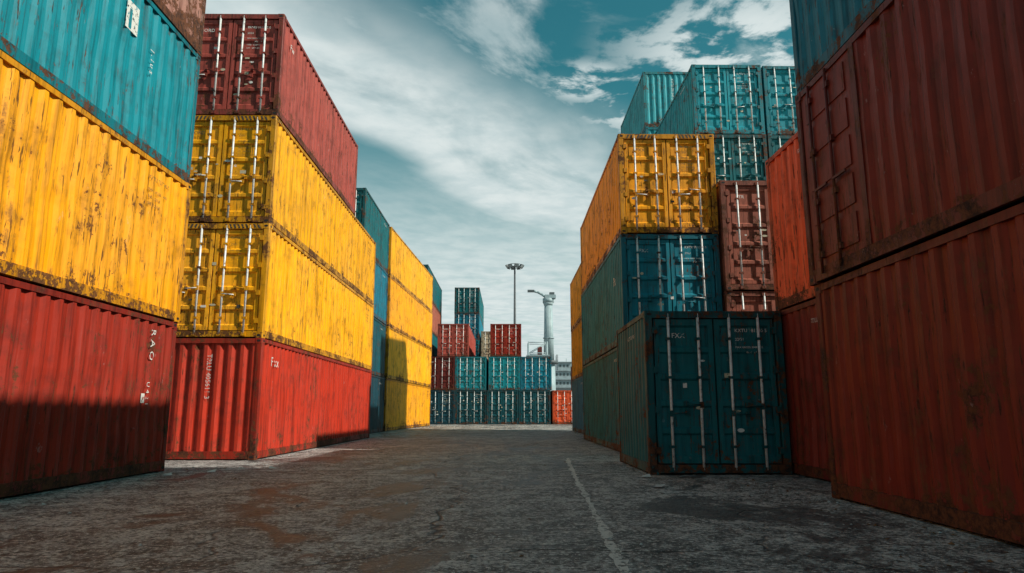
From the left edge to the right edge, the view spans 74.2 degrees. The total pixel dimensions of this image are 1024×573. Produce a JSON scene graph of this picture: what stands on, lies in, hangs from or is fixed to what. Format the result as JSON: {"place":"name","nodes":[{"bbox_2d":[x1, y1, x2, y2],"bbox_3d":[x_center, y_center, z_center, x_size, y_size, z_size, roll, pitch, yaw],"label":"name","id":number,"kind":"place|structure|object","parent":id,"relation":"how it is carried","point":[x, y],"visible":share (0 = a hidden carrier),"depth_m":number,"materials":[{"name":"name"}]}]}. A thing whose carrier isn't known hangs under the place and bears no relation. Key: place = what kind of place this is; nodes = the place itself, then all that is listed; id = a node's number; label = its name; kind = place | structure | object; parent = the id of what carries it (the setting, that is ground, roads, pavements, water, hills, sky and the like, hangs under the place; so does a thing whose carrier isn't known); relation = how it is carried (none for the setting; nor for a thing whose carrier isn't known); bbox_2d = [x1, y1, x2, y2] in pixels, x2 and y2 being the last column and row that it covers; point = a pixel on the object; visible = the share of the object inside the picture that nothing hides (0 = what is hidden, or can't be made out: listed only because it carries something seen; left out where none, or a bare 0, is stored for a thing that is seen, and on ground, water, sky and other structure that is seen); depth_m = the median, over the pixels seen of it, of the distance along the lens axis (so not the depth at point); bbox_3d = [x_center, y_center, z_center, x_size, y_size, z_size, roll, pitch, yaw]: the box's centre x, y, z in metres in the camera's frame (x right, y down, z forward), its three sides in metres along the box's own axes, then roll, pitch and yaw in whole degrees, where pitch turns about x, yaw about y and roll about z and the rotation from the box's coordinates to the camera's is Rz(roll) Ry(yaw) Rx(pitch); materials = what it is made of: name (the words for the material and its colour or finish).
{"place":"outdoors","nodes":[
{"label":"outdoors","id":0,"kind":"place"},
{"bbox_2d":[205,0,793,361],"label":"sky","id":1,"kind":"structure","parent":0,"point":[485,132],"materials":[{"name":"blue"}]},
{"bbox_2d":[0,424,1023,572],"bbox_3d":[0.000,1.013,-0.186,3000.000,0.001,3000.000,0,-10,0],"label":"ground","id":2,"kind":"structure","parent":0,"point":[267,526],"depth_m":6.53,"materials":[{"name":"grey asphalt"}]},
{"bbox_2d":[0,276,176,497],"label":"shipping container","id":3,"kind":"object","parent":2,"relation":"on","point":[85,389],"visible":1,"depth_m":9.42,"materials":[{"name":"red metal"}]},
{"bbox_2d":[0,50,191,322],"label":"shipping container","id":4,"kind":"object","parent":3,"relation":"on","point":[92,207],"visible":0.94,"depth_m":9.49,"materials":[{"name":"yellow metal"}]},
{"bbox_2d":[0,0,200,183],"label":"shipping container","id":5,"kind":"object","parent":4,"relation":"on","point":[128,70],"visible":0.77,"depth_m":10.46,"materials":[{"name":"teal metal"}]},
{"bbox_2d":[151,0,205,56],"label":"shipping container","id":6,"kind":"object","parent":5,"relation":"on","point":[186,18],"visible":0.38,"depth_m":12.68,"materials":[{"name":"metal"}]},
{"bbox_2d":[165,338,371,459],"bbox_3d":[-6.712,3.493,20.535,2.451,2.591,12.200,0,-10,0],"label":"shipping container","id":7,"kind":"object","parent":2,"relation":"on","point":[245,398],"visible":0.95,"depth_m":14.78,"materials":[{"name":"metal"}]},
{"bbox_2d":[176,223,373,369],"bbox_3d":[-6.725,0.941,21.003,2.451,2.591,12.234,0,-10,0],"label":"shipping container","id":8,"kind":"object","parent":7,"relation":"on","point":[268,281],"visible":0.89,"depth_m":15.29,"materials":[{"name":"yellow metal"}]},
{"bbox_2d":[188,115,375,304],"bbox_3d":[-6.736,-1.610,21.472,2.451,2.591,12.234,0,-10,0],"label":"shipping container","id":9,"kind":"object","parent":8,"relation":"on","point":[254,169],"visible":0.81,"depth_m":15.75,"materials":[{"name":"yellow metal"}]},
{"bbox_2d":[196,14,357,215],"bbox_3d":[-6.705,-4.515,20.012,2.451,2.591,8.294,0,-10,-1],"label":"shipping container","id":10,"kind":"object","parent":9,"relation":"on","point":[255,64],"visible":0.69,"depth_m":16.21,"materials":[{"name":"metal"}]},
{"bbox_2d":[369,375,384,432],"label":"shipping container","id":11,"kind":"object","parent":2,"relation":"on","point":[377,403],"visible":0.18,"depth_m":32.31,"materials":[{"name":"blue metal"}]},
{"bbox_2d":[372,317,385,377],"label":"shipping container","id":12,"kind":"object","parent":11,"relation":"on","point":[378,348],"visible":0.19,"depth_m":32.85,"materials":[{"name":"metal"}]},
{"bbox_2d":[374,260,387,324],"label":"shipping container","id":13,"kind":"object","parent":12,"relation":"on","point":[380,293],"visible":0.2,"depth_m":33.20,"materials":[{"name":"metal"}]},
{"bbox_2d":[355,188,389,273],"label":"shipping container","id":14,"kind":"object","parent":13,"relation":"on","point":[370,217],"visible":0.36,"depth_m":31.77,"materials":[{"name":"metal"}]},
{"bbox_2d":[383,378,430,430],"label":"shipping container","id":15,"kind":"object","parent":2,"relation":"on","point":[406,405],"visible":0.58,"depth_m":39.27,"materials":[{"name":"yellow metal"}]},
{"bbox_2d":[384,326,431,386],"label":"shipping container","id":16,"kind":"object","parent":15,"relation":"on","point":[408,360],"visible":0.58,"depth_m":39.56,"materials":[{"name":"yellow metal"}]},
{"bbox_2d":[386,276,432,349],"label":"shipping container","id":17,"kind":"object","parent":16,"relation":"on","point":[409,315],"visible":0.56,"depth_m":40.13,"materials":[{"name":"yellow metal"}]},
{"bbox_2d":[388,227,432,311],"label":"shipping container","id":18,"kind":"object","parent":17,"relation":"on","point":[408,271],"visible":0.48,"depth_m":40.62,"materials":[{"name":"yellow metal"}]},
{"bbox_2d":[430,390,454,423],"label":"shipping container","id":19,"kind":"object","parent":2,"relation":"on","point":[442,406],"visible":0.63,"depth_m":52.20,"materials":[{"name":"blue metal"}]},
{"bbox_2d":[431,357,454,389],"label":"shipping container","id":20,"kind":"object","parent":19,"relation":"on","point":[442,373],"visible":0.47,"depth_m":52.71,"materials":[{"name":"red metal"}]},
{"bbox_2d":[437,324,475,356],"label":"shipping container","id":21,"kind":"object","parent":20,"relation":"on","point":[456,340],"visible":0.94,"depth_m":53.29,"materials":[{"name":"metal"}]},
{"bbox_2d":[455,390,486,423],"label":"shipping container","id":22,"kind":"object","parent":2,"relation":"on","point":[470,406],"visible":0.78,"depth_m":52.24,"materials":[{"name":"metal"}]},
{"bbox_2d":[455,357,488,389],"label":"shipping container","id":23,"kind":"object","parent":22,"relation":"on","point":[471,373],"visible":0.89,"depth_m":52.76,"materials":[{"name":"teal metal"}]},
{"bbox_2d":[486,390,517,423],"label":"shipping container","id":24,"kind":"object","parent":2,"relation":"on","point":[502,406],"visible":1,"depth_m":52.24,"materials":[{"name":"metal"}]},
{"bbox_2d":[488,357,519,390],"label":"shipping container","id":25,"kind":"object","parent":24,"relation":"on","point":[503,373],"visible":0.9,"depth_m":52.70,"materials":[{"name":"teal metal"}]},
{"bbox_2d":[490,324,520,356],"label":"shipping container","id":26,"kind":"object","parent":25,"relation":"on","point":[505,340],"visible":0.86,"depth_m":53.31,"materials":[{"name":"red metal"}]},
{"bbox_2d":[505,263,523,323],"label":"floodlight mast","id":27,"kind":"object","parent":2,"relation":"on","point":[517,266],"visible":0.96,"depth_m":91.27,"materials":[{"name":"metal"}]},
{"bbox_2d":[518,390,550,423],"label":"shipping container","id":28,"kind":"object","parent":2,"relation":"on","point":[533,406],"visible":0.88,"depth_m":52.26,"materials":[{"name":"metal"}]},
{"bbox_2d":[520,357,551,389],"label":"shipping container","id":29,"kind":"object","parent":28,"relation":"on","point":[535,373],"visible":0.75,"depth_m":52.73,"materials":[{"name":"metal"}]},
{"bbox_2d":[527,290,557,390],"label":"harbor crane","id":30,"kind":"object","parent":2,"relation":"on","point":[548,302],"visible":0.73,"depth_m":110.06,"materials":[{"name":"white metal"}]},
{"bbox_2d":[550,390,571,423],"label":"shipping container","id":31,"kind":"object","parent":2,"relation":"on","point":[561,406],"visible":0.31,"depth_m":52.46,"materials":[{"name":"orange metal"}]},
{"bbox_2d":[555,356,571,389],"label":"building","id":32,"kind":"structure","parent":2,"relation":"on","point":[563,375],"depth_m":148.97,"materials":[{"name":"white concrete"}]},
{"bbox_2d":[572,376,583,433],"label":"shipping container","id":33,"kind":"object","parent":2,"relation":"on","point":[577,405],"visible":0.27,"depth_m":32.96,"materials":[{"name":"teal metal"}]},
{"bbox_2d":[571,319,582,379],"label":"shipping container","id":34,"kind":"object","parent":33,"relation":"on","point":[576,346],"visible":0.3,"depth_m":33.45,"materials":[{"name":"yellow metal"}]},
{"bbox_2d":[570,263,581,330],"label":"shipping container","id":35,"kind":"object","parent":34,"relation":"on","point":[575,298],"visible":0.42,"depth_m":33.81,"materials":[{"name":"orange metal"}]},
{"bbox_2d":[566,458,630,572],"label":"faded ground line","id":36,"kind":"object","parent":2,"relation":"on","point":[613,556],"visible":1,"depth_m":5.76,"materials":[{"name":"grey paint"}]},
{"bbox_2d":[582,347,619,450],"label":"shipping container","id":37,"kind":"object","parent":2,"relation":"on","point":[600,405],"visible":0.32,"depth_m":20.21,"materials":[{"name":"metal"}]},
{"bbox_2d":[581,234,722,365],"bbox_3d":[3.888,0.837,21.073,2.451,2.701,9.164,0,-10,0],"label":"shipping container","id":38,"kind":"object","parent":37,"relation":"on","point":[635,275],"visible":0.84,"depth_m":16.79,"materials":[{"name":"metal"}]},
{"bbox_2d":[580,134,718,294],"bbox_3d":[3.894,-1.788,21.525,2.451,2.621,9.164,0,-10,0],"label":"shipping container","id":39,"kind":"object","parent":38,"relation":"on","point":[656,183],"visible":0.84,"depth_m":17.19,"materials":[{"name":"yellow metal"}]},
{"bbox_2d":[616,311,792,474],"bbox_3d":[3.409,2.008,12.748,2.351,2.701,3.034,0,-10,-1],"label":"shipping container","id":40,"kind":"object","parent":2,"relation":"on","point":[702,391],"visible":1,"depth_m":11.38,"materials":[{"name":"metal"}]},
{"bbox_2d":[781,298,830,480],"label":"shipping container","id":41,"kind":"object","parent":2,"relation":"on","point":[807,417],"visible":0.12,"depth_m":10.76,"materials":[{"name":"metal"}]},
{"bbox_2d":[765,131,815,310],"bbox_3d":[5.843,-1.184,10.614,2.451,2.761,3.034,0,-10,0],"label":"shipping container","id":42,"kind":"object","parent":41,"relation":"on","point":[792,287],"visible":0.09,"depth_m":11.40,"materials":[{"name":"red metal"}]},
{"bbox_2d":[815,202,1023,544],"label":"shipping container","id":43,"kind":"object","parent":2,"relation":"on","point":[922,353],"visible":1,"depth_m":6.23,"materials":[{"name":"metal"}]},
{"bbox_2d":[795,0,1023,285],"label":"shipping container","id":44,"kind":"object","parent":43,"relation":"on","point":[910,119],"visible":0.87,"depth_m":6.58,"materials":[{"name":"metal"}]},
{"bbox_2d":[789,0,884,93],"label":"shipping container","id":45,"kind":"object","parent":44,"relation":"on","point":[823,31],"visible":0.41,"depth_m":8.48,"materials":[{"name":"metal"}]},
{"bbox_2d":[526,342,549,356],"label":"steel lattice tower","id":46,"kind":"structure","parent":0,"point":[539,351],"depth_m":95.27,"materials":[{"name":"white metal"}]},
{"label":"shipping container","id":47,"kind":"object","parent":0,"visible":0},
{"bbox_2d":[432,333,437,356],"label":"shipping container","id":48,"kind":"object","parent":47,"relation":"on","point":[434,344],"visible":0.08,"depth_m":61.06,"materials":[{"name":"metal"}]},
{"bbox_2d":[432,303,441,337],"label":"shipping container","id":49,"kind":"object","parent":48,"relation":"on","point":[436,318],"visible":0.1,"depth_m":62.08,"materials":[{"name":"red metal"}]},
{"bbox_2d":[423,264,441,315],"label":"shipping container","id":50,"kind":"object","parent":49,"relation":"on","point":[437,296],"visible":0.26,"depth_m":63.06,"materials":[{"name":"metal"}]},
{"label":"shipping container","id":51,"kind":"object","parent":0,"visible":0},
{"bbox_2d":[475,340,480,356],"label":"shipping container","id":52,"kind":"object","parent":51,"relation":"on","point":[478,348],"visible":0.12,"depth_m":65.70,"materials":[{"name":"teal metal"}]},
{"bbox_2d":[454,314,483,342],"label":"shipping container","id":53,"kind":"object","parent":52,"relation":"on","point":[474,321],"visible":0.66,"depth_m":66.13,"materials":[{"name":"metal"}]},
{"bbox_2d":[454,287,483,327],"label":"shipping container","id":54,"kind":"object","parent":53,"relation":"on","point":[468,300],"visible":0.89,"depth_m":66.53,"materials":[{"name":"metal"}]},
{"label":"shipping container","id":55,"kind":"object","parent":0,"visible":0},
{"bbox_2d":[481,331,489,360],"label":"shipping container","id":56,"kind":"object","parent":55,"relation":"on","point":[485,343],"visible":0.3,"depth_m":66.34,"materials":[{"name":"beige metal"}]},
{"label":"shipping container","id":57,"kind":"object","parent":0,"visible":0},
{"bbox_2d":[722,291,775,310],"bbox_3d":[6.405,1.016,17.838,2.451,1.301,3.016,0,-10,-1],"label":"shipping container","id":58,"kind":"object","parent":57,"relation":"on","point":[748,300],"visible":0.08,"depth_m":16.49,"materials":[{"name":"red metal"}]},
{"bbox_2d":[716,180,773,292],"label":"shipping container","id":59,"kind":"object","parent":58,"relation":"on","point":[745,251],"visible":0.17,"depth_m":16.76,"materials":[{"name":"red metal"}]},
{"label":"shipping container","id":60,"kind":"object","parent":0,"visible":0},
{"bbox_2d":[713,134,767,183],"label":"shipping container","id":61,"kind":"object","parent":60,"relation":"on","point":[741,157],"visible":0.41,"depth_m":23.29,"materials":[{"name":"metal"}]},
{"bbox_2d":[654,64,764,134],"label":"shipping container","id":62,"kind":"object","parent":61,"relation":"on","point":[717,99],"visible":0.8,"depth_m":23.72,"materials":[{"name":"teal metal"}]},
{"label":"shipping container","id":63,"kind":"object","parent":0,"visible":0},
{"bbox_2d":[766,135,792,158],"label":"shipping container","id":64,"kind":"object","parent":63,"relation":"on","point":[775,143],"visible":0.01,"depth_m":23.43,"materials":[{"name":"metal"}]},
{"bbox_2d":[761,66,797,135],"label":"shipping container","id":65,"kind":"object","parent":64,"relation":"on","point":[779,93],"visible":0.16,"depth_m":23.77,"materials":[{"name":"teal metal"}]},
{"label":"shipping container","id":66,"kind":"object","parent":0,"visible":0},
{"bbox_2d":[642,127,657,133],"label":"shipping container","id":67,"kind":"object","parent":66,"relation":"on","point":[649,130],"visible":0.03,"depth_m":30.31,"materials":[{"name":"teal metal"}]},
{"bbox_2d":[621,71,686,133],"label":"shipping container","id":68,"kind":"object","parent":67,"relation":"on","point":[653,97],"visible":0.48,"depth_m":30.80,"materials":[{"name":"metal"}]}
]}

